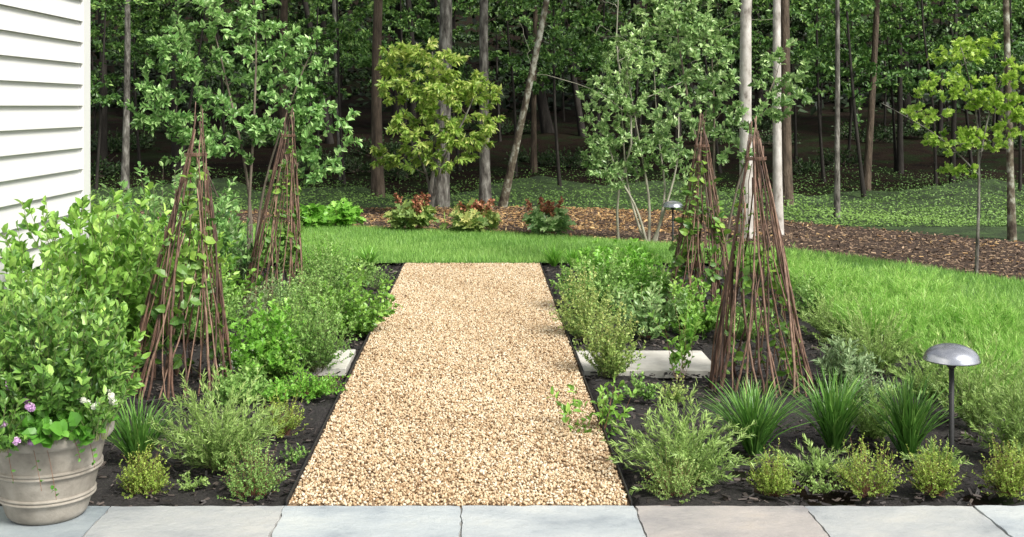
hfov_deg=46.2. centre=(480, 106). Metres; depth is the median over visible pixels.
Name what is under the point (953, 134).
woodland tree
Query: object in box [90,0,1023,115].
woods
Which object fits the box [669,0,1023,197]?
understory tree
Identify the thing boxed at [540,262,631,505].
path edging
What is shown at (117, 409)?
globe amaranth
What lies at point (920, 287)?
bluestar clump
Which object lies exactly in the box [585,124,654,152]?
woodland shrub
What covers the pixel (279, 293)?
herb bush
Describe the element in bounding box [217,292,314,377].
parsley plant
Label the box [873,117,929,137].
woodland shrub
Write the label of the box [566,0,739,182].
understory tree
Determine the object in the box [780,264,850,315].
herb bush
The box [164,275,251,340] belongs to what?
herb bush
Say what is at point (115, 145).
woodland shrub
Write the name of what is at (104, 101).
understory tree
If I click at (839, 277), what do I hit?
bluestar clump
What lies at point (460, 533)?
patio joint bed
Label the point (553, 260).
sedge tuft
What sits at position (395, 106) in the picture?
woodland tree
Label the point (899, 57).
understory tree
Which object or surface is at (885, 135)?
woodland shrub
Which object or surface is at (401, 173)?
woodland shrub
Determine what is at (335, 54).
woodland tree
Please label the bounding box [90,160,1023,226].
ground cover
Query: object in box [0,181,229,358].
leafy shrub
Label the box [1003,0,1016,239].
woodland tree
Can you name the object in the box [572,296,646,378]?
oregano plant
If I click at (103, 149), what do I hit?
woodland tree
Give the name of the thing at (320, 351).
oregano plant
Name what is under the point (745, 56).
birch tree
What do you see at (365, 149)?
woodland shrub
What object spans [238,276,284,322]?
thyme plant
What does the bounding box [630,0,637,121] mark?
woodland tree
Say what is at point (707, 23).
serviceberry tree
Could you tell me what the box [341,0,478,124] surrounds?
understory tree
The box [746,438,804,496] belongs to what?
thyme plant
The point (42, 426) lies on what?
strawberry plant
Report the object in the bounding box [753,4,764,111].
woodland tree
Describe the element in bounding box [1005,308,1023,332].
bluestar clump
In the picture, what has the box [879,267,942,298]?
bluestar clump
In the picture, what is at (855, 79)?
understory tree
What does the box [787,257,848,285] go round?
bluestar clump
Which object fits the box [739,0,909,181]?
understory tree
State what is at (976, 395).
rosemary bush
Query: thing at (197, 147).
woodland shrub
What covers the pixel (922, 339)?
bluestar clump
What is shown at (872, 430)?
rosemary bush
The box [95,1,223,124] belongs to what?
understory tree
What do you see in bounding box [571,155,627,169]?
woodland shrub
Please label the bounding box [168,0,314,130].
understory tree
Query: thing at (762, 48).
understory tree
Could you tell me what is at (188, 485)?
herb sprig
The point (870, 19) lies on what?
understory tree
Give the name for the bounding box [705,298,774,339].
herb bush
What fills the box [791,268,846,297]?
bluestar clump
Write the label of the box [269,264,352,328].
herb bush
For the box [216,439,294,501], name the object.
thyme plant
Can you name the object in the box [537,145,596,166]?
woodland shrub
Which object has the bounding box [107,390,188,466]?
grass tuft
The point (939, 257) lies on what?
brown wood chips
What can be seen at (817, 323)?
rosemary bush
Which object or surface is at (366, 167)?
woodland shrub
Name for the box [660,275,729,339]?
shrub
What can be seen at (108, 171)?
woodland shrub
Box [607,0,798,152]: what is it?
understory tree
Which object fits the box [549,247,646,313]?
leafy bush
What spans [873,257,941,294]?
bluestar clump
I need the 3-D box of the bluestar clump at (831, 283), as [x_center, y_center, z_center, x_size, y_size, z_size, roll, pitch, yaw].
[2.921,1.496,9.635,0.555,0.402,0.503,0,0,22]
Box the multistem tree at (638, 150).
[576,22,701,241]
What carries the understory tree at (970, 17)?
on the ground at (918, 156)
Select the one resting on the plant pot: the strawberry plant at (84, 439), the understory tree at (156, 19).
the strawberry plant at (84, 439)
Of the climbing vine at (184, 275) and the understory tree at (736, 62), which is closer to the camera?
the climbing vine at (184, 275)
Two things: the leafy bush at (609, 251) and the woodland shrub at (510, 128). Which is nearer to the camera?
the leafy bush at (609, 251)
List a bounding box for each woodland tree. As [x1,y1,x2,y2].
[97,0,107,170]
[118,4,124,93]
[120,0,130,189]
[153,4,165,111]
[171,0,179,170]
[228,0,247,109]
[250,1,278,120]
[279,0,290,183]
[302,0,333,143]
[320,10,333,133]
[332,0,341,179]
[370,0,385,197]
[390,2,401,129]
[406,0,416,158]
[434,0,451,207]
[451,0,455,114]
[479,0,491,205]
[498,0,549,207]
[520,6,553,132]
[521,0,769,238]
[530,4,537,172]
[558,0,586,136]
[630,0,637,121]
[653,51,662,110]
[679,9,695,106]
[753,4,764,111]
[781,0,793,205]
[833,0,839,217]
[842,44,850,109]
[863,0,879,190]
[896,3,903,173]
[896,3,912,132]
[937,0,943,136]
[949,0,957,183]
[996,41,1003,122]
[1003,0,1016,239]
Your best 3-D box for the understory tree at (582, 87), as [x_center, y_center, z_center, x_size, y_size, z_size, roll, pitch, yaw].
[5.241,-2.092,40.067,4.510,5.649,3.234,0,0,-41]
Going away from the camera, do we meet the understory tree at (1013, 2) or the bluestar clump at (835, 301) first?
the bluestar clump at (835, 301)
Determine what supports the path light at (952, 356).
on the garden bed at (318, 421)
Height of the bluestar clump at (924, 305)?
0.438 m
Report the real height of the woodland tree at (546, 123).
13.052 m
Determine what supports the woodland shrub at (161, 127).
on the ground at (918, 156)
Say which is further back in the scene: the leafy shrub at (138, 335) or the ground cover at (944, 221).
the ground cover at (944, 221)
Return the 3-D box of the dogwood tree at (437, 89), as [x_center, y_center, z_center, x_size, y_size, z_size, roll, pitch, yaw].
[-0.643,0.328,18.215,1.962,2.782,1.356,0,0,-25]
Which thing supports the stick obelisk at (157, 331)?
on the garden bed at (318, 421)
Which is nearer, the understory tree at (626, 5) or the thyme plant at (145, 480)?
the thyme plant at (145, 480)
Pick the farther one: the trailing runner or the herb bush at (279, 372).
the herb bush at (279, 372)
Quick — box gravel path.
[288,265,629,507]
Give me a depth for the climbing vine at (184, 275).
7.18 m
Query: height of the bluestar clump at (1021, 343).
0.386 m
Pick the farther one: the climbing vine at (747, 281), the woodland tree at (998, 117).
the woodland tree at (998, 117)
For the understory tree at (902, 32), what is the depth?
26.35 m
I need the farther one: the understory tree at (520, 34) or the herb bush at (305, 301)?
the understory tree at (520, 34)
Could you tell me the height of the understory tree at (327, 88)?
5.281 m
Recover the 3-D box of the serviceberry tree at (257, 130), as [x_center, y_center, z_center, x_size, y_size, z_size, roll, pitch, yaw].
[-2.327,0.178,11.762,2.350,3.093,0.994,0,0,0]
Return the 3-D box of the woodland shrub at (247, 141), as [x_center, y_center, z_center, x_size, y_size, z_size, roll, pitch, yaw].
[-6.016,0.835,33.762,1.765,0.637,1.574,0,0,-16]
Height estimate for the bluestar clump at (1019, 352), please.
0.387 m
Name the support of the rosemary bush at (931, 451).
on the garden bed at (318, 421)
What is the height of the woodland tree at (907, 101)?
13.388 m
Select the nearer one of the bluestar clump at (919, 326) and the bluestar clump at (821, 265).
the bluestar clump at (919, 326)
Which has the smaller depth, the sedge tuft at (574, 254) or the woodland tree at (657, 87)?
the sedge tuft at (574, 254)
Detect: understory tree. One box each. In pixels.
[90,0,157,145]
[90,0,213,189]
[90,0,324,176]
[90,7,212,99]
[94,0,172,134]
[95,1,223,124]
[99,0,210,166]
[114,0,327,158]
[115,0,194,81]
[149,0,250,124]
[151,0,363,161]
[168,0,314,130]
[199,0,371,123]
[221,0,330,108]
[229,0,432,184]
[232,0,318,108]
[261,0,399,148]
[290,0,434,62]
[292,0,619,170]
[297,0,389,117]
[325,0,456,161]
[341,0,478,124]
[392,0,473,80]
[412,0,619,176]
[416,0,506,77]
[427,0,586,141]
[471,0,762,165]
[474,0,637,185]
[488,0,585,127]
[501,1,617,120]
[526,0,692,136]
[555,0,888,172]
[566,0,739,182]
[578,5,695,127]
[580,0,739,136]
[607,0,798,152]
[655,0,815,120]
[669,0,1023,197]
[694,0,861,94]
[694,0,896,162]
[713,0,801,114]
[727,4,803,51]
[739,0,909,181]
[760,0,1023,172]
[764,0,858,128]
[772,0,928,163]
[796,0,1023,185]
[799,4,895,119]
[840,1,931,137]
[851,0,1023,173]
[855,0,964,120]
[886,0,975,100]
[906,0,1022,120]
[915,0,1023,190]
[917,0,1023,137]
[938,0,1023,152]
[951,1,1023,126]
[973,0,1023,55]
[997,12,1023,73]
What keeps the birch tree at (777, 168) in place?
on the mulch border
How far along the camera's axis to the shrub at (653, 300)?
8.73 m
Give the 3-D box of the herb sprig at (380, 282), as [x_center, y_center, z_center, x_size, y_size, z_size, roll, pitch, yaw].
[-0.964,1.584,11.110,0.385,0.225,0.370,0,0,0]
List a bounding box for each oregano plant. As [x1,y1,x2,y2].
[267,273,360,371]
[548,262,616,339]
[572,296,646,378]
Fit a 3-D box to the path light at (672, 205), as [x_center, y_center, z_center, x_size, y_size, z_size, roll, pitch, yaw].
[2.338,1.425,14.613,0.258,0.550,0.258,0,0,0]
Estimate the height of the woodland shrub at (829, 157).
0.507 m
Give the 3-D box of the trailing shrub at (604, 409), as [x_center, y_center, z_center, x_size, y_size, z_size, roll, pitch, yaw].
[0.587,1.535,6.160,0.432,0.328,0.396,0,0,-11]
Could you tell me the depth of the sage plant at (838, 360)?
7.25 m
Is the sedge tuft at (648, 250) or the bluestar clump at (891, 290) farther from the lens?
the sedge tuft at (648, 250)
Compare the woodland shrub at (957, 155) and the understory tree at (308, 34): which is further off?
the woodland shrub at (957, 155)
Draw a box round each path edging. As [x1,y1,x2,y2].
[286,262,403,505]
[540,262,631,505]
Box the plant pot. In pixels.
[0,421,114,525]
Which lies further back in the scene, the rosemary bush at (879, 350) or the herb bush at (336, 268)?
the herb bush at (336, 268)
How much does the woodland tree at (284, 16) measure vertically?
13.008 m
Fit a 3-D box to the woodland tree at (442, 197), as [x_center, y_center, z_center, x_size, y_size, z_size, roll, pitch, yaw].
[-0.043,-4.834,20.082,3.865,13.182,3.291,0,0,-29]
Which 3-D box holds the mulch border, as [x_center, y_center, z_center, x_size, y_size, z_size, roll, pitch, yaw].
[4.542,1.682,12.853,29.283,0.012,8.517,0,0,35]
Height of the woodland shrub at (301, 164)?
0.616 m
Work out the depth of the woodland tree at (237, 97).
46.54 m
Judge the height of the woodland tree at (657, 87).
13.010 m
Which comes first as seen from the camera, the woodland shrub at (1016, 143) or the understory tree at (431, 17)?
the woodland shrub at (1016, 143)
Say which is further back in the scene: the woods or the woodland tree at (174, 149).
the woods
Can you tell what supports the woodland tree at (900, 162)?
on the ground at (918, 156)
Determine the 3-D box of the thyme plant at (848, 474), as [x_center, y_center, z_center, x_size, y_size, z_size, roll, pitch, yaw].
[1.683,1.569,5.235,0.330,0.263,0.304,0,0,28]
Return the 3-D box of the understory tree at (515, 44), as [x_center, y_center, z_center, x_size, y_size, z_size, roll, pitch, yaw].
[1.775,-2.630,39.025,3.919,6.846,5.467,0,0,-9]
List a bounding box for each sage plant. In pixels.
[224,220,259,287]
[810,334,885,385]
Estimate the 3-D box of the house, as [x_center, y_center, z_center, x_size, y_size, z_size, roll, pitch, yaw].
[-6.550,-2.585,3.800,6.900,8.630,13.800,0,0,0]
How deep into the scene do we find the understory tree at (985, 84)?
42.75 m
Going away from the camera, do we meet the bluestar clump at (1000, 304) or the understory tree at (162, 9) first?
the bluestar clump at (1000, 304)
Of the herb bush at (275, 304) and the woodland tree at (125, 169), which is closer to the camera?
the herb bush at (275, 304)
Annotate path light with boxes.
[662,200,682,241]
[923,343,980,469]
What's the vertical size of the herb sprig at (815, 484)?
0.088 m
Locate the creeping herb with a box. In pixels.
[267,366,350,402]
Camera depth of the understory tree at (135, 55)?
27.68 m
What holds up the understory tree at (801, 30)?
on the ground at (918, 156)
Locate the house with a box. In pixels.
[0,0,89,289]
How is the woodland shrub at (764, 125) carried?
on the ground at (918, 156)
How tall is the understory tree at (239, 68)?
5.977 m
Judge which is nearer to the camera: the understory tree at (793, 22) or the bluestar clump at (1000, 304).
the bluestar clump at (1000, 304)
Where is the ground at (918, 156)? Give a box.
[90,0,1023,505]
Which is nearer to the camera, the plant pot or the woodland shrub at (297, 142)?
the plant pot
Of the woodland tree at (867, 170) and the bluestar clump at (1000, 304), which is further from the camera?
the woodland tree at (867, 170)
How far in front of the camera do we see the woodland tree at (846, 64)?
45.08 m
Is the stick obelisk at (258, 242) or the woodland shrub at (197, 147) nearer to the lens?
the stick obelisk at (258, 242)
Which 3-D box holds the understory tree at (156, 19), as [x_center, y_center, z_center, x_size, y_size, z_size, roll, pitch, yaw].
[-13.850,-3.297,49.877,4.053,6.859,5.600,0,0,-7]
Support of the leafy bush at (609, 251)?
on the garden bed at (318, 421)
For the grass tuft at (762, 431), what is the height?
0.396 m
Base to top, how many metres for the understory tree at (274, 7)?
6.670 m
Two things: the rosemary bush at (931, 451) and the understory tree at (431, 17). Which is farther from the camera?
the understory tree at (431, 17)
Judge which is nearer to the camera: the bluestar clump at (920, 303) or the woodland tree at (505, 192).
the bluestar clump at (920, 303)
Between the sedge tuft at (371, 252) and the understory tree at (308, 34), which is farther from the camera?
the understory tree at (308, 34)
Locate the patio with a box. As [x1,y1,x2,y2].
[0,505,1023,536]
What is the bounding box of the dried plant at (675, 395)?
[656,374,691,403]
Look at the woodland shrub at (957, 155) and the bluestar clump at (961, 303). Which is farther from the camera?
the woodland shrub at (957, 155)
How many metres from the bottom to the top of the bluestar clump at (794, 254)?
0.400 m
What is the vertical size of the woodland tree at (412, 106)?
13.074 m
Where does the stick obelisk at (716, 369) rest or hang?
on the garden bed at (318, 421)
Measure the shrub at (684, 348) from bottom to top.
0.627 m
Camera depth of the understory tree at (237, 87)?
34.59 m
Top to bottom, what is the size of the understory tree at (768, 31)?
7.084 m
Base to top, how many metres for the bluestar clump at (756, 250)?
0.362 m
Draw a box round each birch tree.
[738,0,755,238]
[772,0,783,234]
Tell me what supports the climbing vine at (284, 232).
attached to the stick obelisk at (258, 242)
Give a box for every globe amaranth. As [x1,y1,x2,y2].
[0,380,35,452]
[78,348,132,440]
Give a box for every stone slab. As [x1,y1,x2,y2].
[217,349,355,375]
[576,351,710,377]
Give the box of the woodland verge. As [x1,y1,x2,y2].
[90,176,1023,241]
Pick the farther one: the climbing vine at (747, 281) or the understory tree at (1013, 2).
the understory tree at (1013, 2)
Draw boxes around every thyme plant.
[116,443,173,498]
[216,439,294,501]
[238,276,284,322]
[258,387,307,438]
[636,446,711,503]
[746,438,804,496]
[826,433,906,500]
[900,435,966,497]
[971,429,1023,499]
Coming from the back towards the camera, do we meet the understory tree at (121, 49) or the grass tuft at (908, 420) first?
the understory tree at (121, 49)
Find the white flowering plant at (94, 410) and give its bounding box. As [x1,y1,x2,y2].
[62,385,119,440]
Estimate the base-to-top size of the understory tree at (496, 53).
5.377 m
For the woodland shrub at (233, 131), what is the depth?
35.88 m
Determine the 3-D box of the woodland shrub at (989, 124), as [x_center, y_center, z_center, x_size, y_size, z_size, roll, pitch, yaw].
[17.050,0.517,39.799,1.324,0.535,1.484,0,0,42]
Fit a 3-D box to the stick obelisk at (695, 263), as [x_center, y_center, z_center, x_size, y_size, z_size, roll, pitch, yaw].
[1.797,0.878,9.823,0.575,1.689,0.586,0,0,0]
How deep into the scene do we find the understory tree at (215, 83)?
34.03 m
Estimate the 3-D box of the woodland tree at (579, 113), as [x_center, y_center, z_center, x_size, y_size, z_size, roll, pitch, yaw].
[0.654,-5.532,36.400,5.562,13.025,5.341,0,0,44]
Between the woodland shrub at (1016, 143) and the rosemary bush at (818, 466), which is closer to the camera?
the rosemary bush at (818, 466)
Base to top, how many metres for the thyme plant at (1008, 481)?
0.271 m
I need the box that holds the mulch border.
[94,207,1023,279]
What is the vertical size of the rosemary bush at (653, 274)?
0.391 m
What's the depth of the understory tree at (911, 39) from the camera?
50.00 m
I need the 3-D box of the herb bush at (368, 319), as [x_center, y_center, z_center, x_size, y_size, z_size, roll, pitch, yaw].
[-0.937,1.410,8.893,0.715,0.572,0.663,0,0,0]
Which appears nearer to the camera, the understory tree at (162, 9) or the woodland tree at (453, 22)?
the understory tree at (162, 9)
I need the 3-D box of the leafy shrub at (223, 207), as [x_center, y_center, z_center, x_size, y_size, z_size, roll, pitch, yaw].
[-2.732,1.030,10.634,1.684,1.335,1.715,0,0,0]
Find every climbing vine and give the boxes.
[130,166,231,390]
[246,145,305,293]
[662,150,735,306]
[722,182,804,391]
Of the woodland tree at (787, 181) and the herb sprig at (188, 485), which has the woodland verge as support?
the woodland tree at (787, 181)
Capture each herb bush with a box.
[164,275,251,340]
[202,358,272,405]
[247,263,307,318]
[252,339,307,379]
[264,297,314,338]
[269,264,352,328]
[282,225,356,275]
[285,235,375,296]
[306,259,402,335]
[340,253,385,284]
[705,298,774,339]
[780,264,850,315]
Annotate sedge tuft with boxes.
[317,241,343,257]
[350,243,380,266]
[539,245,565,265]
[557,247,581,267]
[634,243,659,258]
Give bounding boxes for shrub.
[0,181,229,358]
[0,244,141,436]
[0,261,150,406]
[84,146,266,274]
[90,128,160,151]
[90,148,120,177]
[130,131,155,142]
[136,232,263,315]
[154,121,198,131]
[179,127,244,150]
[210,121,246,137]
[240,129,291,146]
[258,377,294,403]
[267,131,314,146]
[297,146,357,170]
[335,153,370,172]
[350,131,407,155]
[384,151,454,179]
[462,119,478,129]
[490,113,530,134]
[504,144,554,163]
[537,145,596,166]
[546,375,636,437]
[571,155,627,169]
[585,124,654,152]
[604,275,689,338]
[646,140,677,152]
[647,107,710,130]
[648,276,704,379]
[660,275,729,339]
[670,117,719,132]
[680,122,738,144]
[732,109,772,129]
[752,125,799,144]
[792,155,833,174]
[812,146,864,164]
[830,120,896,142]
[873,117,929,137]
[891,118,950,134]
[937,144,976,157]
[973,115,1014,128]
[986,131,1023,149]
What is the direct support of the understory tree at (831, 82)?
on the ground at (918, 156)
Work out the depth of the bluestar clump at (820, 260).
10.89 m
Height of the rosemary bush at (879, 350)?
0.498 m
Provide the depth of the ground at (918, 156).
32.25 m
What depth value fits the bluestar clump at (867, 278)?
10.43 m
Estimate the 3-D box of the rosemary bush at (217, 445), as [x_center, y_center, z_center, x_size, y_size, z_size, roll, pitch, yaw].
[-1.200,1.450,5.616,0.685,0.519,0.768,0,0,0]
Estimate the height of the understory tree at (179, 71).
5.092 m
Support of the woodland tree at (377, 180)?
on the woodland verge
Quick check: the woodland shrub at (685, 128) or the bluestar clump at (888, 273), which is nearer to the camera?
the bluestar clump at (888, 273)
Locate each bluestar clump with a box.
[735,245,776,277]
[765,259,823,292]
[770,242,816,285]
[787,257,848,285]
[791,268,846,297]
[796,251,853,286]
[810,266,869,313]
[819,286,878,329]
[826,264,874,295]
[827,287,912,342]
[840,265,882,294]
[845,272,918,315]
[852,289,913,340]
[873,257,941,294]
[876,287,975,342]
[878,309,942,359]
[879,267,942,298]
[883,265,967,304]
[894,275,957,321]
[899,286,950,335]
[908,316,979,374]
[931,280,1023,352]
[942,294,1023,358]
[957,338,1023,402]
[958,287,1023,329]
[965,320,1023,388]
[974,319,1023,362]
[999,331,1023,360]
[1003,311,1023,337]
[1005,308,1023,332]
[1011,343,1023,382]
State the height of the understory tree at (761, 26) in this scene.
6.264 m
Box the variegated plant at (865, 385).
[837,360,895,402]
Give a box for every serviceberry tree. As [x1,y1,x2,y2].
[124,0,362,280]
[632,0,812,275]
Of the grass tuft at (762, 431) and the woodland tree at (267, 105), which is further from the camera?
the woodland tree at (267, 105)
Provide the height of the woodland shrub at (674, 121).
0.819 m
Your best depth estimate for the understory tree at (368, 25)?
43.17 m
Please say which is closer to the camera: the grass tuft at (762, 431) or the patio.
the patio
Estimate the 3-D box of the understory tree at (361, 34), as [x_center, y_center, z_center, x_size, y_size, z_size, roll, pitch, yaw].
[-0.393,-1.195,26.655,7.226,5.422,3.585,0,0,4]
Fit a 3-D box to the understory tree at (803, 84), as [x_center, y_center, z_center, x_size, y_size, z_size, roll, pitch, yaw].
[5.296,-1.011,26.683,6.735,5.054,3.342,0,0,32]
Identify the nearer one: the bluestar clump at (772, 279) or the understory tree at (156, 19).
the bluestar clump at (772, 279)
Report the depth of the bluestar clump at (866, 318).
8.49 m
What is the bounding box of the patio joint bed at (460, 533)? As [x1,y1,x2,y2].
[83,508,1006,536]
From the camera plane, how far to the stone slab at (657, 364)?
7.74 m
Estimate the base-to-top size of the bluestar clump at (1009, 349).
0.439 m
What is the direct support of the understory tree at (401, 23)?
on the ground at (918, 156)
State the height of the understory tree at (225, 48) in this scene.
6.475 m
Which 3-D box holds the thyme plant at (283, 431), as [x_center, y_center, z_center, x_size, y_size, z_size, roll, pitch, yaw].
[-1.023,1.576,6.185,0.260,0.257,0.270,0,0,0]
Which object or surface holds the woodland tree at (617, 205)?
on the ground at (918, 156)
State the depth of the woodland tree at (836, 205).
18.38 m
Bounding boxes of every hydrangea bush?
[295,203,327,228]
[318,198,366,227]
[383,192,439,229]
[439,198,501,232]
[522,196,576,234]
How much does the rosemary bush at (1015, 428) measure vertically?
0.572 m
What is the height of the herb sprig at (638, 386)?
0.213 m
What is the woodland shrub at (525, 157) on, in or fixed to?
on the ground at (918, 156)
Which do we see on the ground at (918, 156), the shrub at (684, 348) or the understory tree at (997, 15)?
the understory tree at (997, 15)
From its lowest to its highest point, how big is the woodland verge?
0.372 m
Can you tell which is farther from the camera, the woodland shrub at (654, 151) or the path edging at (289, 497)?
the woodland shrub at (654, 151)
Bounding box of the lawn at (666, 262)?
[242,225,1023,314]
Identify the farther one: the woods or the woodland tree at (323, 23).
the woods
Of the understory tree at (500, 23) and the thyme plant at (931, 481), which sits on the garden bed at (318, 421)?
the thyme plant at (931, 481)
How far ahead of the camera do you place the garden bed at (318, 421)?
6.20 m
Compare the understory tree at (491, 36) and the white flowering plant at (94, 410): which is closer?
the white flowering plant at (94, 410)
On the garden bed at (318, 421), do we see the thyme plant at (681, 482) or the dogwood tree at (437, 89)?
the thyme plant at (681, 482)
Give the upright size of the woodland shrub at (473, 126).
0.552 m
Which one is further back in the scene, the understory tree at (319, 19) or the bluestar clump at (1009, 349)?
the understory tree at (319, 19)
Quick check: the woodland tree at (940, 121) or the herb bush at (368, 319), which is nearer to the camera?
the herb bush at (368, 319)
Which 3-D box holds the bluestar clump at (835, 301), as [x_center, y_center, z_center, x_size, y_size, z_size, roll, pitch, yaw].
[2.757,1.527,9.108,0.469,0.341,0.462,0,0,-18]
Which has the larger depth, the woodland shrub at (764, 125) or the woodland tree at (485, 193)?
the woodland shrub at (764, 125)
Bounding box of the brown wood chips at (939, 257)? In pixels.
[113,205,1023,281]
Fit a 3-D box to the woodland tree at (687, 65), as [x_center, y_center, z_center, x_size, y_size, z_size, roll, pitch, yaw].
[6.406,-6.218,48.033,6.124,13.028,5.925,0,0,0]
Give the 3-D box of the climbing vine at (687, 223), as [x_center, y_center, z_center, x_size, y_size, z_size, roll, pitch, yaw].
[1.801,1.026,9.835,0.621,1.333,0.606,0,0,0]
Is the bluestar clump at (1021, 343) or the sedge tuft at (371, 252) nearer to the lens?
the bluestar clump at (1021, 343)
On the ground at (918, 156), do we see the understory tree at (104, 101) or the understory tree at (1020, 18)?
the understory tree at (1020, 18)
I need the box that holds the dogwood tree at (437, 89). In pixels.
[369,36,505,213]
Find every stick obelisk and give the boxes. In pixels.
[126,102,232,400]
[242,107,303,308]
[666,113,735,313]
[709,116,814,396]
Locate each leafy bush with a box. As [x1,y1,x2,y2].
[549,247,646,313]
[571,237,660,282]
[615,254,678,303]
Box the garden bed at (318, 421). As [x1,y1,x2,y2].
[0,263,1023,507]
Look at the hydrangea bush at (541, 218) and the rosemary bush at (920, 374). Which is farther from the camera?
the hydrangea bush at (541, 218)
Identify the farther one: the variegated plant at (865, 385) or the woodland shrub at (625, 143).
the woodland shrub at (625, 143)
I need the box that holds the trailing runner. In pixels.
[5,440,96,499]
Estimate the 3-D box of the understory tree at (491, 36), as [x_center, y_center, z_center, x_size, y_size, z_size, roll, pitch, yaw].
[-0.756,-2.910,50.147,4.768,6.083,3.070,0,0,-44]
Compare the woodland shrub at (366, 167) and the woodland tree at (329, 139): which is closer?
the woodland shrub at (366, 167)
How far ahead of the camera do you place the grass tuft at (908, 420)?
5.77 m
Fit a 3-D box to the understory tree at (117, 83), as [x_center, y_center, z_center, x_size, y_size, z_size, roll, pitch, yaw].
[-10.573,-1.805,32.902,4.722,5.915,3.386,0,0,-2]
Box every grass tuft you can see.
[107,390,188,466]
[687,373,820,454]
[779,366,890,449]
[857,370,963,458]
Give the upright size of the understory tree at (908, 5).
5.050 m
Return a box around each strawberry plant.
[11,400,99,447]
[49,412,118,444]
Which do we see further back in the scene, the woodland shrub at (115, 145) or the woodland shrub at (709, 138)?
the woodland shrub at (709, 138)
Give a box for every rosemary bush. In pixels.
[145,363,291,471]
[600,378,780,494]
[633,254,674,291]
[753,433,882,483]
[796,285,870,342]
[812,294,926,374]
[845,377,901,440]
[885,333,972,402]
[899,436,971,468]
[925,331,1023,430]
[962,348,1023,462]
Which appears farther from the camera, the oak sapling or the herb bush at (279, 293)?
the oak sapling
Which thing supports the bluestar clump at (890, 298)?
on the garden bed at (318, 421)
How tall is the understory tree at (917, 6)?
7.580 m
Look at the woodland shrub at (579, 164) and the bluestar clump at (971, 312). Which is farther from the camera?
the woodland shrub at (579, 164)
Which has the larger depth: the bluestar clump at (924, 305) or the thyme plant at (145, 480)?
the bluestar clump at (924, 305)
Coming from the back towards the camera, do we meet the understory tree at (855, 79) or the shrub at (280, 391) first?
the understory tree at (855, 79)
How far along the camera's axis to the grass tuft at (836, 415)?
5.93 m
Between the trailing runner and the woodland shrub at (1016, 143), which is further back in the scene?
the woodland shrub at (1016, 143)
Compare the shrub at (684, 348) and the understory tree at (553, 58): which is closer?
the shrub at (684, 348)
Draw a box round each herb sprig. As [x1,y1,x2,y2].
[177,470,209,490]
[279,439,309,463]
[364,264,395,289]
[616,363,661,399]
[800,472,840,493]
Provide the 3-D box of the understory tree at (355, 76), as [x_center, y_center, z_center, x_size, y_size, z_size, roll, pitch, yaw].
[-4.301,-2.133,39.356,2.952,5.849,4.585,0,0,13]
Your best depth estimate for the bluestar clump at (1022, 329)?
8.06 m
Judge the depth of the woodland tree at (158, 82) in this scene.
48.13 m
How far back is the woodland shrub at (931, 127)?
37.50 m
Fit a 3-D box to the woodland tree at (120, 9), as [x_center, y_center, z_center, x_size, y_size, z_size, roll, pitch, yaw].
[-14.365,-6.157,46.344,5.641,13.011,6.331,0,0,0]
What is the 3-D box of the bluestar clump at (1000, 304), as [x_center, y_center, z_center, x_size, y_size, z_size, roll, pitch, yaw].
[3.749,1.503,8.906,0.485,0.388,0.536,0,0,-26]
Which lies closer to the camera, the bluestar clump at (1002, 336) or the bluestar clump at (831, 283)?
the bluestar clump at (1002, 336)
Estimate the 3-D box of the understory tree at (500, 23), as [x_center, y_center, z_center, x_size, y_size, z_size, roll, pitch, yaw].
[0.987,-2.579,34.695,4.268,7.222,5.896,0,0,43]
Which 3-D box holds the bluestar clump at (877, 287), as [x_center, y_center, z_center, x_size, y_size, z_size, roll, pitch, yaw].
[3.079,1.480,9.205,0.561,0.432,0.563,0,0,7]
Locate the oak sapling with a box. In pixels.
[882,31,1023,273]
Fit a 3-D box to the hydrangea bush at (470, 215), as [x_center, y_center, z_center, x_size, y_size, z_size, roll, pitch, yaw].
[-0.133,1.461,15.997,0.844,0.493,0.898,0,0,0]
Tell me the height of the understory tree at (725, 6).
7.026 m
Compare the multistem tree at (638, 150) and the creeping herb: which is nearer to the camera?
the creeping herb
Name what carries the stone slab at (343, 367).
on the garden bed at (318, 421)

